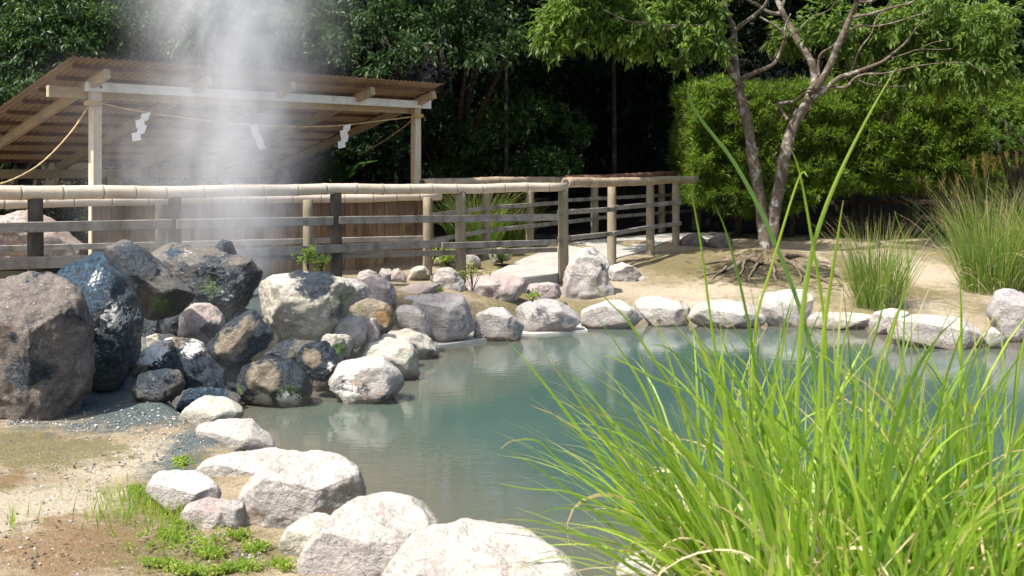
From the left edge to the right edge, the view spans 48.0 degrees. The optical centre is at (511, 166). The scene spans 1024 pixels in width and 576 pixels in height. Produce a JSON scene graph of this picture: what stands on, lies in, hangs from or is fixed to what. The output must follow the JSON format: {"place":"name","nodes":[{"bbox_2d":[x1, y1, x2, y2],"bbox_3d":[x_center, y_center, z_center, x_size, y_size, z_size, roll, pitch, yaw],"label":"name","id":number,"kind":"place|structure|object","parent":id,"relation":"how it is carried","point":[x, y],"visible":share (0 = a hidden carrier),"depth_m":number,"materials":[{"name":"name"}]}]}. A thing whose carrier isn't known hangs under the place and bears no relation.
{"place":"outdoors","nodes":[
{"label":"outdoors","id":0,"kind":"place"},
{"bbox_2d":[0,0,1023,575],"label":"ground","id":1,"kind":"structure","parent":0,"point":[668,270],"depth_m":9.65,"materials":[{"name":"soil"}]},
{"bbox_2d":[0,210,86,270],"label":"boulder","id":2,"kind":"object","parent":1,"relation":"on","point":[49,237],"visible":0.34,"depth_m":12.39,"materials":[{"name":"stone"}]},
{"bbox_2d":[0,271,94,420],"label":"boulder","id":3,"kind":"object","parent":1,"relation":"on","point":[47,355],"visible":0.81,"depth_m":6.67,"materials":[{"name":"grey stone"}]},
{"bbox_2d":[0,0,165,185],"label":"evergreen tree","id":4,"kind":"object","parent":1,"relation":"on","point":[39,182],"visible":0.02,"depth_m":18.18,"materials":[{"name":"green plant"}]},
{"bbox_2d":[0,0,188,211],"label":"broadleaf tree","id":5,"kind":"object","parent":1,"relation":"on","point":[33,49],"visible":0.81,"depth_m":16.06,"materials":[{"name":"green plant"}]},
{"bbox_2d":[56,251,143,391],"bbox_3d":[-2.723,1.019,7.545,0.575,0.928,0.594,0,0,0],"label":"boulder","id":6,"kind":"object","parent":1,"relation":"on","point":[102,281],"visible":0.63,"depth_m":7.37,"materials":[{"name":"stone"}]},
{"bbox_2d":[6,471,235,556],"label":"weeds","id":7,"kind":"object","parent":1,"relation":"on","point":[158,506],"visible":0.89,"depth_m":4.79,"materials":[{"name":"green plant"}]},
{"bbox_2d":[0,0,279,65],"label":"evergreen tree","id":8,"kind":"object","parent":1,"relation":"on","point":[147,55],"visible":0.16,"depth_m":18.55,"materials":[{"name":"green plant"}]},
{"bbox_2d":[106,240,194,320],"bbox_3d":[-2.639,0.828,8.324,0.637,0.582,0.491,0,0,0],"label":"boulder","id":9,"kind":"object","parent":1,"relation":"on","point":[163,291],"visible":0.84,"depth_m":8.19,"materials":[{"name":"stone"}]},
{"bbox_2d":[131,368,185,402],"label":"boulder","id":10,"kind":"object","parent":1,"relation":"on","point":[164,385],"visible":0.93,"depth_m":7.08,"materials":[{"name":"stone"}]},
{"bbox_2d":[0,163,347,242],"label":"evergreen shrub","id":11,"kind":"object","parent":1,"relation":"on","point":[70,214],"visible":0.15,"depth_m":16.83,"materials":[{"name":"green plant"}]},
{"bbox_2d":[129,337,226,389],"bbox_3d":[-2.320,1.383,7.925,0.702,0.406,0.431,0,0,0],"label":"boulder","id":12,"kind":"object","parent":1,"relation":"on","point":[194,362],"visible":0.68,"depth_m":7.80,"materials":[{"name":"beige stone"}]},
{"bbox_2d":[145,470,221,513],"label":"boulder","id":13,"kind":"object","parent":1,"relation":"on","point":[181,486],"visible":0.75,"depth_m":4.89,"materials":[{"name":"stone"}]},
{"bbox_2d":[177,303,224,347],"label":"boulder","id":14,"kind":"object","parent":1,"relation":"on","point":[203,322],"visible":0.75,"depth_m":8.65,"materials":[{"name":"stone"}]},
{"bbox_2d":[110,453,294,575],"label":"clover","id":15,"kind":"object","parent":1,"relation":"on","point":[245,564],"visible":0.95,"depth_m":4.33,"materials":[{"name":"green plant"}]},
{"bbox_2d":[180,497,229,529],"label":"boulder","id":16,"kind":"object","parent":1,"relation":"on","point":[209,513],"visible":0.68,"depth_m":4.69,"materials":[{"name":"stone"}]},
{"bbox_2d":[151,242,262,323],"bbox_3d":[-2.541,0.963,9.538,0.925,0.674,0.669,0,0,0],"label":"boulder","id":17,"kind":"object","parent":1,"relation":"on","point":[226,284],"visible":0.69,"depth_m":9.32,"materials":[{"name":"stone"}]},
{"bbox_2d":[172,387,241,412],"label":"boulder","id":18,"kind":"object","parent":1,"relation":"on","point":[184,400],"visible":0.47,"depth_m":7.38,"materials":[{"name":"stone"}]},
{"bbox_2d":[178,395,243,425],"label":"boulder","id":19,"kind":"object","parent":1,"relation":"on","point":[203,409],"visible":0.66,"depth_m":6.57,"materials":[{"name":"beige stone"}]},
{"bbox_2d":[58,45,373,185],"bbox_3d":[-5.844,-0.395,22.109,5.914,4.101,5.707,0,0,-40],"label":"evergreen tree","id":20,"kind":"object","parent":1,"relation":"on","point":[195,166],"visible":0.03,"depth_m":21.07,"materials":[{"name":"green plant"}]},
{"bbox_2d":[0,194,441,275],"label":"bamboo rail fence","id":21,"kind":"object","parent":1,"relation":"on","point":[307,201],"visible":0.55,"depth_m":12.54,"materials":[{"name":"wood"}]},
{"bbox_2d":[0,56,443,254],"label":"lean to shelter","id":22,"kind":"object","parent":1,"relation":"on","point":[40,117],"visible":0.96,"depth_m":14.37,"materials":[{"name":"wood"}]},
{"bbox_2d":[83,100,412,127],"bbox_3d":[-2.890,-0.584,13.826,0.202,0.218,4.741,0,0,42],"label":"straw rope","id":23,"kind":"object","parent":22,"relation":"attached to","point":[91,102],"visible":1,"depth_m":13.21,"materials":[{"name":"fabric"}]},
{"bbox_2d":[221,500,245,528],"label":"boulder","id":24,"kind":"object","parent":1,"relation":"on","point":[233,512],"visible":0.93,"depth_m":4.65,"materials":[{"name":"grey stone"}]},
{"bbox_2d":[195,418,274,451],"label":"boulder","id":25,"kind":"object","parent":1,"relation":"on","point":[238,434],"visible":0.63,"depth_m":6.22,"materials":[{"name":"stone"}]},
{"bbox_2d":[196,447,287,476],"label":"boulder","id":26,"kind":"object","parent":1,"relation":"on","point":[245,463],"visible":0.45,"depth_m":5.43,"materials":[{"name":"stone"}]},
{"bbox_2d":[123,0,368,184],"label":"broadleaf tree","id":27,"kind":"object","parent":1,"relation":"on","point":[184,47],"visible":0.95,"depth_m":17.18,"materials":[{"name":"green plant"}]},
{"bbox_2d":[129,0,394,183],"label":"evergreen tree","id":28,"kind":"object","parent":1,"relation":"on","point":[330,67],"visible":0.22,"depth_m":19.41,"materials":[{"name":"green plant"}]},
{"bbox_2d":[91,200,433,275],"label":"board wall","id":29,"kind":"structure","parent":1,"relation":"on","point":[203,211],"depth_m":13.86,"materials":[{"name":"wood"}]},
{"bbox_2d":[0,182,568,284],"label":"bamboo rail fence","id":30,"kind":"object","parent":1,"relation":"on","point":[35,227],"visible":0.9,"depth_m":11.41,"materials":[{"name":"wood"}]},
{"bbox_2d":[265,339,316,362],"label":"boulder","id":31,"kind":"object","parent":1,"relation":"on","point":[289,348],"visible":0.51,"depth_m":8.63,"materials":[{"name":"stone"}]},
{"bbox_2d":[238,450,365,528],"bbox_3d":[-0.869,1.367,4.765,0.520,0.358,0.325,0,0,0],"label":"boulder","id":32,"kind":"object","parent":1,"relation":"on","point":[285,490],"visible":0.73,"depth_m":4.66,"materials":[{"name":"stone"}]},
{"bbox_2d":[279,512,329,555],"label":"boulder","id":33,"kind":"object","parent":1,"relation":"on","point":[296,536],"visible":0.56,"depth_m":4.32,"materials":[{"name":"beige stone"}]},
{"bbox_2d":[258,270,355,341],"bbox_3d":[-1.645,1.128,9.112,0.780,0.621,0.622,0,0,0],"label":"boulder","id":34,"kind":"object","parent":1,"relation":"on","point":[305,305],"visible":0.93,"depth_m":8.92,"materials":[{"name":"beige stone"}]},
{"bbox_2d":[294,160,377,180],"bbox_3d":[-2.627,0.074,17.046,1.340,0.331,0.469,0,0,0],"label":"fern","id":35,"kind":"object","parent":1,"relation":"on","point":[342,167],"visible":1,"depth_m":17.07,"materials":[{"name":"plant"}]},
{"bbox_2d":[320,334,352,361],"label":"boulder","id":36,"kind":"object","parent":1,"relation":"on","point":[341,345],"visible":0.55,"depth_m":8.84,"materials":[{"name":"beige stone"}]},
{"bbox_2d":[346,278,370,307],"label":"boulder","id":37,"kind":"object","parent":1,"relation":"on","point":[363,290],"visible":0.35,"depth_m":9.83,"materials":[{"name":"grey stone"}]},
{"bbox_2d":[271,38,457,183],"bbox_3d":[-2.575,-0.747,21.494,4.101,4.004,4.789,0,0,41],"label":"evergreen tree","id":38,"kind":"object","parent":1,"relation":"on","point":[372,170],"visible":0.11,"depth_m":20.80,"materials":[{"name":"green plant"}]},
{"bbox_2d":[296,492,439,575],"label":"boulder","id":39,"kind":"object","parent":1,"relation":"on","point":[368,535],"visible":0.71,"depth_m":4.12,"materials":[{"name":"stone"}]},
{"bbox_2d":[349,298,396,333],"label":"boulder","id":40,"kind":"object","parent":1,"relation":"on","point":[384,314],"visible":0.68,"depth_m":9.51,"materials":[{"name":"beige stone"}]},
{"bbox_2d":[248,0,500,183],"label":"evergreen tree","id":41,"kind":"object","parent":1,"relation":"on","point":[352,36],"visible":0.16,"depth_m":18.38,"materials":[{"name":"green plant"}]},
{"bbox_2d":[363,276,396,306],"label":"boulder","id":42,"kind":"object","parent":1,"relation":"on","point":[382,289],"visible":0.48,"depth_m":10.54,"materials":[{"name":"stone"}]},
{"bbox_2d":[352,337,419,379],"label":"boulder","id":43,"kind":"object","parent":1,"relation":"on","point":[401,355],"visible":0.59,"depth_m":9.13,"materials":[{"name":"beige stone"}]},
{"bbox_2d":[333,314,366,349],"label":"boulder","id":44,"kind":"object","parent":43,"relation":"on","point":[353,327],"visible":0.77,"depth_m":9.10,"materials":[{"name":"grey stone"}]},
{"bbox_2d":[328,87,465,181],"bbox_3d":[-1.730,-0.545,17.790,2.458,1.589,1.287,0,0,-38],"label":"evergreen shrub","id":45,"kind":"object","parent":1,"relation":"on","point":[397,152],"visible":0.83,"depth_m":17.68,"materials":[{"name":"green plant"}]},
{"bbox_2d":[396,305,430,337],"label":"boulder","id":46,"kind":"object","parent":1,"relation":"on","point":[413,317],"visible":0.7,"depth_m":10.42,"materials":[{"name":"grey stone"}]},
{"bbox_2d":[397,282,441,294],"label":"boulder","id":47,"kind":"object","parent":1,"relation":"on","point":[421,288],"visible":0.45,"depth_m":11.62,"materials":[{"name":"stone"}]},
{"bbox_2d":[303,0,538,235],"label":"broadleaf tree","id":48,"kind":"object","parent":1,"relation":"on","point":[440,25],"visible":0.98,"depth_m":16.61,"materials":[{"name":"green plant"}]},
{"bbox_2d":[431,267,465,291],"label":"boulder","id":49,"kind":"object","parent":1,"relation":"on","point":[447,277],"visible":0.71,"depth_m":12.46,"materials":[{"name":"stone"}]},
{"bbox_2d":[434,331,486,347],"bbox_3d":[-0.562,1.760,11.343,0.639,0.179,1.167,0,0,0],"label":"stone ledge","id":50,"kind":"object","parent":1,"relation":"on","point":[469,339],"visible":0.2,"depth_m":11.00,"materials":[{"name":"stone"}]},
{"bbox_2d":[412,292,474,342],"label":"boulder","id":51,"kind":"object","parent":50,"relation":"on","point":[449,316],"visible":0.91,"depth_m":10.97,"materials":[{"name":"grey stone"}]},
{"bbox_2d":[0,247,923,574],"bbox_3d":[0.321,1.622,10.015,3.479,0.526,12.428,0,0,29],"label":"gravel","id":52,"kind":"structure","parent":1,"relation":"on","point":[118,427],"depth_m":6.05,"materials":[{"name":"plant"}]},
{"bbox_2d":[343,44,598,228],"bbox_3d":[-0.670,-0.303,22.268,4.538,4.214,4.718,0,0,-42],"label":"evergreen tree","id":53,"kind":"object","parent":1,"relation":"on","point":[482,89],"visible":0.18,"depth_m":21.99,"materials":[{"name":"green plant"}]},
{"bbox_2d":[380,518,582,575],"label":"boulder","id":54,"kind":"object","parent":1,"relation":"on","point":[478,548],"visible":0.98,"depth_m":3.90,"materials":[{"name":"stone"}]},
{"bbox_2d":[434,173,535,248],"bbox_3d":[-0.556,0.683,16.939,2.059,1.217,2.031,0,0,-13],"label":"grass tuft","id":55,"kind":"object","parent":1,"relation":"on","point":[475,226],"visible":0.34,"depth_m":16.75,"materials":[{"name":"plant"}]},
{"bbox_2d":[382,0,606,233],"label":"evergreen tree","id":56,"kind":"object","parent":1,"relation":"on","point":[525,5],"visible":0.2,"depth_m":18.97,"materials":[{"name":"green plant"}]},
{"bbox_2d":[465,274,526,301],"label":"boulder","id":57,"kind":"object","parent":1,"relation":"on","point":[509,288],"visible":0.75,"depth_m":12.54,"materials":[{"name":"stone"}]},
{"bbox_2d":[473,307,523,340],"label":"boulder","id":58,"kind":"object","parent":1,"relation":"on","point":[497,324],"visible":0.93,"depth_m":11.19,"materials":[{"name":"stone"}]},
{"bbox_2d":[421,86,597,178],"bbox_3d":[-0.037,-0.450,19.087,3.136,1.867,1.512,0,0,-16],"label":"evergreen shrub","id":59,"kind":"object","parent":1,"relation":"on","point":[538,107],"visible":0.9,"depth_m":19.06,"materials":[{"name":"green plant"}]},
{"bbox_2d":[3,0,1019,139],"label":"distant wood","id":60,"kind":"object","parent":1,"relation":"on","point":[445,51],"visible":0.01,"depth_m":27.98,"materials":[{"name":"green plant"}]},
{"bbox_2d":[471,198,554,240],"bbox_3d":[0.011,0.814,17.568,1.499,0.954,1.583,0,0,0],"label":"grass tuft","id":61,"kind":"object","parent":1,"relation":"on","point":[519,235],"visible":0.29,"depth_m":17.46,"materials":[{"name":"plant"}]},
{"bbox_2d":[527,282,561,299],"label":"boulder","id":62,"kind":"object","parent":1,"relation":"on","point":[548,290],"visible":0.75,"depth_m":12.77,"materials":[{"name":"stone"}]},
{"bbox_2d":[522,324,587,335],"bbox_3d":[0.438,1.763,12.032,0.681,0.174,1.060,0,0,0],"label":"stone ledge","id":63,"kind":"object","parent":1,"relation":"on","point":[579,328],"visible":0.1,"depth_m":11.67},
{"bbox_2d":[516,299,580,331],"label":"boulder","id":64,"kind":"object","parent":63,"relation":"on","point":[546,315],"visible":0.88,"depth_m":11.68,"materials":[{"name":"grey stone"}]},
{"bbox_2d":[449,0,661,150],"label":"evergreen tree","id":65,"kind":"object","parent":1,"relation":"on","point":[563,72],"visible":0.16,"depth_m":24.15,"materials":[{"name":"green plant"}]},
{"bbox_2d":[419,171,700,256],"bbox_3d":[1.055,0.750,18.037,0.359,1.361,7.639,0,0,37],"label":"bamboo rail fence","id":66,"kind":"object","parent":1,"relation":"on","point":[486,208],"visible":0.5,"depth_m":17.04,"materials":[{"name":"wood"}]},
{"bbox_2d":[562,247,614,299],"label":"boulder","id":67,"kind":"object","parent":1,"relation":"on","point":[594,263],"visible":0.84,"depth_m":13.23,"materials":[{"name":"stone"}]},
{"bbox_2d":[476,44,707,192],"bbox_3d":[1.703,-0.884,24.160,4.413,3.420,4.909,0,0,-26],"label":"evergreen tree","id":68,"kind":"object","parent":1,"relation":"on","point":[600,117],"visible":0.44,"depth_m":23.23,"materials":[{"name":"green plant"}]},
{"bbox_2d":[469,347,723,575],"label":"tall grass","id":69,"kind":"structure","parent":1,"relation":"on","point":[670,556],"depth_m":3.96,"materials":[{"name":"plant"}]},
{"bbox_2d":[580,299,643,328],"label":"boulder","id":70,"kind":"object","parent":1,"relation":"on","point":[607,315],"visible":0.85,"depth_m":12.00,"materials":[{"name":"stone"}]},
{"bbox_2d":[529,0,698,230],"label":"evergreen tree","id":71,"kind":"object","parent":1,"relation":"on","point":[614,139],"visible":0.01,"depth_m":20.48,"materials":[{"name":"brown plant"}]},
{"bbox_2d":[610,3,630,194],"bbox_3d":[2.156,-2.727,20.943,5.285,6.931,6.787,0,0,0],"label":"evergreen tree","id":72,"kind":"object","parent":1,"relation":"on","point":[622,190],"visible":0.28,"depth_m":23.80,"materials":[{"name":"green plant"}]},
{"bbox_2d":[608,262,641,281],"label":"boulder","id":73,"kind":"object","parent":1,"relation":"on","point":[623,271],"visible":0.85,"depth_m":14.28,"materials":[{"name":"stone"}]},
{"bbox_2d":[557,176,698,265],"bbox_3d":[1.586,0.790,15.653,0.260,1.320,4.062,0,0,34],"label":"bamboo rail fence","id":74,"kind":"object","parent":1,"relation":"on","point":[612,207],"visible":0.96,"depth_m":15.60,"materials":[{"name":"wood"}]},
{"bbox_2d":[526,2,765,172],"bbox_3d":[2.856,-1.734,24.893,5.232,4.031,5.048,0,0,31],"label":"evergreen tree","id":75,"kind":"object","parent":1,"relation":"on","point":[634,84],"visible":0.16,"depth_m":24.14,"materials":[{"name":"green plant"}]},
{"bbox_2d":[634,296,689,326],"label":"boulder","id":76,"kind":"object","parent":1,"relation":"on","point":[665,308],"visible":0.91,"depth_m":12.24,"materials":[{"name":"stone"}]},
{"bbox_2d":[687,300,766,328],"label":"boulder","id":77,"kind":"object","parent":1,"relation":"on","point":[732,312],"visible":0.75,"depth_m":12.09,"materials":[{"name":"stone"}]},
{"bbox_2d":[588,0,872,227],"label":"evergreen tree","id":78,"kind":"object","parent":1,"relation":"on","point":[755,51],"visible":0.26,"depth_m":21.23,"materials":[{"name":"green plant"}]},
{"bbox_2d":[524,0,1023,283],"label":"forked tree","id":79,"kind":"object","parent":1,"relation":"on","point":[930,67],"visible":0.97,"depth_m":15.64,"materials":[{"name":"green plant"}]},
{"bbox_2d":[759,289,813,327],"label":"boulder","id":80,"kind":"object","parent":1,"relation":"on","point":[771,310],"visible":0.65,"depth_m":12.18,"materials":[{"name":"stone"}]},
{"bbox_2d":[637,409,948,575],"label":"tall grass","id":81,"kind":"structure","parent":1,"relation":"on","point":[728,567],"depth_m":3.56,"materials":[{"name":"plant"}]},
{"bbox_2d":[806,312,871,329],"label":"boulder","id":82,"kind":"object","parent":1,"relation":"on","point":[862,319],"visible":0.74,"depth_m":11.99,"materials":[{"name":"beige stone"}]},
{"bbox_2d":[665,71,1023,237],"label":"clipped hedge","id":83,"kind":"object","parent":1,"relation":"on","point":[898,139],"visible":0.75,"depth_m":17.91,"materials":[{"name":"green plant"}]},
{"bbox_2d":[693,0,999,222],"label":"evergreen tree","id":84,"kind":"object","parent":1,"relation":"on","point":[882,3],"visible":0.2,"depth_m":22.38,"materials":[{"name":"green plant"}]},
{"bbox_2d":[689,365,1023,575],"bbox_3d":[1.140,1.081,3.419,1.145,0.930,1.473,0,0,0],"label":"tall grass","id":85,"kind":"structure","parent":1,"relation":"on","point":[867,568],"depth_m":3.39,"materials":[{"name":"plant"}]},
{"bbox_2d":[710,177,1014,228],"bbox_3d":[6.835,0.670,21.585,6.253,1.100,0.120,0,0,0],"label":"plank fence","id":86,"kind":"object","parent":1,"relation":"on","point":[850,202],"visible":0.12,"depth_m":21.52,"materials":[{"name":"wood"}]},
{"bbox_2d":[815,206,947,310],"bbox_3d":[4.045,1.020,12.749,1.617,1.131,1.543,0,0,28],"label":"grass tuft","id":87,"kind":"object","parent":1,"relation":"on","point":[872,291],"visible":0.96,"depth_m":12.65,"materials":[{"name":"plant"}]},
{"bbox_2d":[868,308,908,334],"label":"boulder","id":88,"kind":"object","parent":1,"relation":"on","point":[884,324],"visible":0.5,"depth_m":11.63,"materials":[{"name":"stone"}]},
{"bbox_2d":[787,0,1023,103],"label":"evergreen tree","id":89,"kind":"object","parent":1,"relation":"on","point":[1021,51],"visible":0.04,"depth_m":22.43,"materials":[{"name":"green plant"}]},
{"bbox_2d":[793,367,1023,575],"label":"tall grass","id":90,"kind":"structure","parent":1,"relation":"on","point":[1009,554],"depth_m":3.40,"materials":[{"name":"plant"}]},
{"bbox_2d":[918,164,976,242],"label":"plume grass","id":91,"kind":"object","parent":1,"relation":"on","point":[944,176],"depth_m":17.46,"materials":[{"name":"plant"}]},
{"bbox_2d":[906,172,1023,294],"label":"grass tuft","id":92,"kind":"object","parent":1,"relation":"on","point":[998,271],"visible":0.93,"depth_m":13.40,"materials":[{"name":"plant"}]},
{"bbox_2d":[955,178,1023,281],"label":"grass tuft","id":93,"kind":"object","parent":1,"relation":"on","point":[1015,212],"visible":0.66,"depth_m":13.38,"materials":[{"name":"plant"}]},
{"bbox_2d":[963,145,1023,245],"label":"plume grass","id":94,"kind":"object","parent":1,"relation":"on","point":[997,200],"depth_m":17.11,"materials":[{"name":"plant"}]},
{"bbox_2d":[975,97,1023,243],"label":"pale shrub","id":95,"kind":"object","parent":1,"relation":"on","point":[1018,174],"visible":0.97,"depth_m":17.10,"materials":[{"name":"green plant"}]},
{"bbox_2d":[986,288,1023,341],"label":"boulder","id":96,"kind":"object","parent":1,"relation":"on","point":[1012,300],"visible":0.84,"depth_m":11.13,"materials":[{"name":"grey stone"}]},
{"bbox_2d":[465,232,733,292],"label":"path","id":97,"kind":"structure","parent":0,"point":[538,268],"depth_m":15.90,"materials":[{"name":"concrete"}]},
{"bbox_2d":[239,319,1023,575],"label":"water","id":98,"kind":"structure","parent":0,"point":[431,439],"depth_m":7.91,"materials":[{"name":"liquid"}]},
{"bbox_2d":[224,359,251,392],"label":"boulder","id":99,"kind":"object","parent":98,"relation":"on","point":[231,373],"visible":0.29,"depth_m":8.26,"materials":[{"name":"stone"}]},
{"bbox_2d":[206,310,273,366],"bbox_3d":[-1.974,1.250,8.350,0.478,0.412,0.398,0,0,0],"label":"boulder","id":100,"kind":"object","parent":99,"relation":"on","point":[242,337],"visible":0.97,"depth_m":8.23,"materials":[{"name":"beige stone"}]},
{"bbox_2d":[236,355,312,406],"bbox_3d":[-1.706,1.558,8.223,0.548,0.404,0.400,0,0,0],"label":"boulder","id":101,"kind":"object","parent":98,"relation":"in","point":[269,381],"visible":0.91,"depth_m":8.09,"materials":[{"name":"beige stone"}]},
{"bbox_2d":[328,356,404,403],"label":"boulder","id":102,"kind":"object","parent":98,"relation":"in","point":[369,380],"visible":0.91,"depth_m":8.23,"materials":[{"name":"stone"}]},
{"bbox_2d":[296,340,339,381],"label":"boulder","id":103,"kind":"object","parent":102,"relation":"on","point":[318,361],"visible":0.98,"depth_m":8.38,"materials":[{"name":"black stone"}]},
{"bbox_2d":[381,328,438,359],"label":"boulder","id":104,"kind":"object","parent":98,"relation":"in","point":[425,346],"visible":0.55,"depth_m":10.13,"materials":[{"name":"beige stone"}]},
{"bbox_2d":[615,550,673,575],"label":"boulder","id":105,"kind":"object","parent":98,"relation":"on","point":[637,566],"visible":0.12,"depth_m":4.28,"materials":[{"name":"stone"}]},
{"bbox_2d":[887,314,983,349],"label":"boulder","id":106,"kind":"object","parent":98,"relation":"in","point":[930,326],"visible":0.67,"depth_m":10.74,"materials":[{"name":"stone"}]},
{"bbox_2d":[499,70,1023,575],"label":"tall grass","id":107,"kind":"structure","parent":0,"point":[761,492],"depth_m":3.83,"materials":[{"name":"plant"}]},
{"bbox_2d":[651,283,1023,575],"bbox_3d":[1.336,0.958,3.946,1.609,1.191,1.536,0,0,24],"label":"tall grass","id":108,"kind":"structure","parent":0,"point":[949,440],"depth_m":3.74,"materials":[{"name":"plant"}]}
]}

